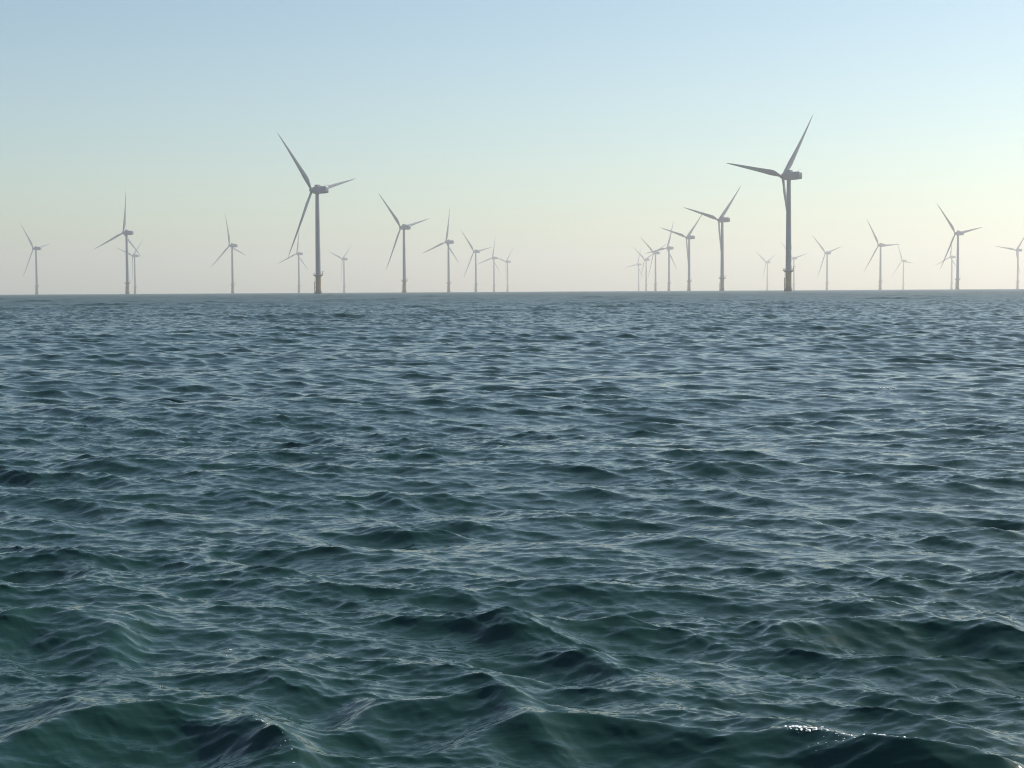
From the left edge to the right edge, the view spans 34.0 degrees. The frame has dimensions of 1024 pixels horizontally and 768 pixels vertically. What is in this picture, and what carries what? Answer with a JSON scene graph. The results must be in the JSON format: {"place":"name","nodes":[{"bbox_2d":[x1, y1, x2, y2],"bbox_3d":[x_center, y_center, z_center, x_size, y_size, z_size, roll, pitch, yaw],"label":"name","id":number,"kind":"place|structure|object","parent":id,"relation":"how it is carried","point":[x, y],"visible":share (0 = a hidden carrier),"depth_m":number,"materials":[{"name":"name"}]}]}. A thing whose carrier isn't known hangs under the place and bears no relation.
{"place":"outdoors","nodes":[
{"label":"outdoors","id":0,"kind":"place"},
{"bbox_2d":[0,289,1023,767],"bbox_3d":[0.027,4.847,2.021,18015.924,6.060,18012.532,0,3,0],"label":"sea","id":1,"kind":"structure","parent":0,"point":[646,529],"depth_m":17.76,"materials":[{"name":"teal liquid"}]},
{"bbox_2d":[20,223,50,294],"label":"wind turbine","id":2,"kind":"object","parent":1,"relation":"in","point":[35,248],"visible":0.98,"depth_m":3938.59,"materials":[{"name":"white paint"}]},
{"bbox_2d":[95,194,140,293],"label":"wind turbine","id":3,"kind":"object","parent":1,"relation":"in","point":[126,233],"visible":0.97,"depth_m":2954.45,"materials":[{"name":"white paint"}]},
{"bbox_2d":[118,241,141,293],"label":"wind turbine","id":4,"kind":"object","parent":1,"relation":"in","point":[134,255],"visible":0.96,"depth_m":4780.60,"materials":[{"name":"white paint"}]},
{"bbox_2d":[211,215,244,292],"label":"wind turbine","id":5,"kind":"object","parent":1,"relation":"in","point":[232,245],"visible":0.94,"depth_m":3796.77,"materials":[{"name":"white paint"}]},
{"bbox_2d":[279,233,307,292],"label":"wind turbine","id":6,"kind":"object","parent":1,"relation":"in","point":[299,253],"visible":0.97,"depth_m":4632.40,"materials":[{"name":"white paint"}]},
{"bbox_2d":[278,134,355,293],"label":"wind turbine","id":7,"kind":"object","parent":1,"relation":"in","point":[316,190],"visible":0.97,"depth_m":1744.99,"materials":[{"name":"white paint"}]},
{"bbox_2d":[330,246,350,292],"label":"wind turbine","id":8,"kind":"object","parent":1,"relation":"in","point":[344,259],"visible":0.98,"depth_m":5418.39,"materials":[{"name":"white paint"}]},
{"bbox_2d":[379,194,428,292],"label":"wind turbine","id":9,"kind":"object","parent":1,"relation":"in","point":[403,227],"visible":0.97,"depth_m":2777.92,"materials":[{"name":"white paint"}]},
{"bbox_2d":[424,209,458,291],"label":"wind turbine","id":10,"kind":"object","parent":1,"relation":"in","point":[448,241],"visible":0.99,"depth_m":3616.29,"materials":[{"name":"white paint"}]},
{"bbox_2d":[462,232,490,291],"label":"wind turbine","id":11,"kind":"object","parent":1,"relation":"in","point":[476,283],"visible":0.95,"depth_m":4499.51,"materials":[{"name":"white paint"}]},
{"bbox_2d":[479,242,498,291],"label":"wind turbine","id":12,"kind":"object","parent":1,"relation":"in","point":[493,258],"visible":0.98,"depth_m":5375.94,"materials":[{"name":"white paint"}]},
{"bbox_2d":[498,250,511,291],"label":"wind turbine","id":13,"kind":"object","parent":1,"relation":"in","point":[507,262],"visible":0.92,"depth_m":6032.84,"materials":[{"name":"white paint"}]},
{"bbox_2d":[625,250,641,290],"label":"wind turbine","id":14,"kind":"object","parent":1,"relation":"in","point":[637,264],"visible":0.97,"depth_m":6839.10,"materials":[{"name":"white paint"}]},
{"bbox_2d":[634,248,652,290],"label":"wind turbine","id":15,"kind":"object","parent":1,"relation":"in","point":[646,260],"visible":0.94,"depth_m":5803.30,"materials":[{"name":"white paint"}]},
{"bbox_2d":[641,238,665,290],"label":"wind turbine","id":16,"kind":"object","parent":1,"relation":"in","point":[655,253],"visible":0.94,"depth_m":4783.65,"materials":[{"name":"white paint"}]},
{"bbox_2d":[645,221,676,290],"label":"wind turbine","id":17,"kind":"object","parent":1,"relation":"in","point":[668,248],"visible":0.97,"depth_m":4241.55,"materials":[{"name":"white paint"}]},
{"bbox_2d":[662,215,701,290],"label":"wind turbine","id":18,"kind":"object","parent":1,"relation":"in","point":[688,236],"visible":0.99,"depth_m":3390.98,"materials":[{"name":"white paint"}]},
{"bbox_2d":[683,186,740,290],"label":"wind turbine","id":19,"kind":"object","parent":1,"relation":"in","point":[722,218],"visible":0.97,"depth_m":2549.64,"materials":[{"name":"white paint"}]},
{"bbox_2d":[756,252,774,289],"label":"wind turbine","id":20,"kind":"object","parent":1,"relation":"in","point":[768,261],"visible":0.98,"depth_m":6490.54,"materials":[{"name":"white paint"}]},
{"bbox_2d":[727,115,812,291],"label":"wind turbine","id":21,"kind":"object","parent":1,"relation":"in","point":[787,174],"visible":0.97,"depth_m":1568.87,"materials":[{"name":"white paint"}]},
{"bbox_2d":[781,242,804,289],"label":"wind turbine","id":22,"kind":"object","parent":1,"relation":"in","point":[794,283],"visible":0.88,"depth_m":5701.74,"materials":[{"name":"white paint"}]},
{"bbox_2d":[812,235,839,289],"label":"wind turbine","id":23,"kind":"object","parent":1,"relation":"in","point":[827,253],"visible":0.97,"depth_m":4918.98,"materials":[{"name":"white paint"}]},
{"bbox_2d":[864,220,898,289],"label":"wind turbine","id":24,"kind":"object","parent":1,"relation":"in","point":[880,245],"visible":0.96,"depth_m":4074.81,"materials":[{"name":"white paint"}]},
{"bbox_2d":[892,243,910,289],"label":"wind turbine","id":25,"kind":"object","parent":1,"relation":"in","point":[903,261],"visible":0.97,"depth_m":6328.75,"materials":[{"name":"white paint"}]},
{"bbox_2d":[935,245,955,288],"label":"wind turbine","id":26,"kind":"object","parent":1,"relation":"in","point":[951,283],"visible":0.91,"depth_m":5626.18,"materials":[{"name":"white paint"}]},
{"bbox_2d":[937,204,981,289],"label":"wind turbine","id":27,"kind":"object","parent":1,"relation":"in","point":[957,233],"visible":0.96,"depth_m":3235.53,"materials":[{"name":"white paint"}]},
{"bbox_2d":[996,238,1023,288],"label":"wind turbine","id":28,"kind":"object","parent":1,"relation":"in","point":[1017,250],"visible":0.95,"depth_m":4679.49,"materials":[{"name":"white paint"}]},
{"bbox_2d":[0,0,1023,294],"label":"sky","id":29,"kind":"structure","parent":0,"point":[561,135],"materials":[{"name":"blue"}]}
]}

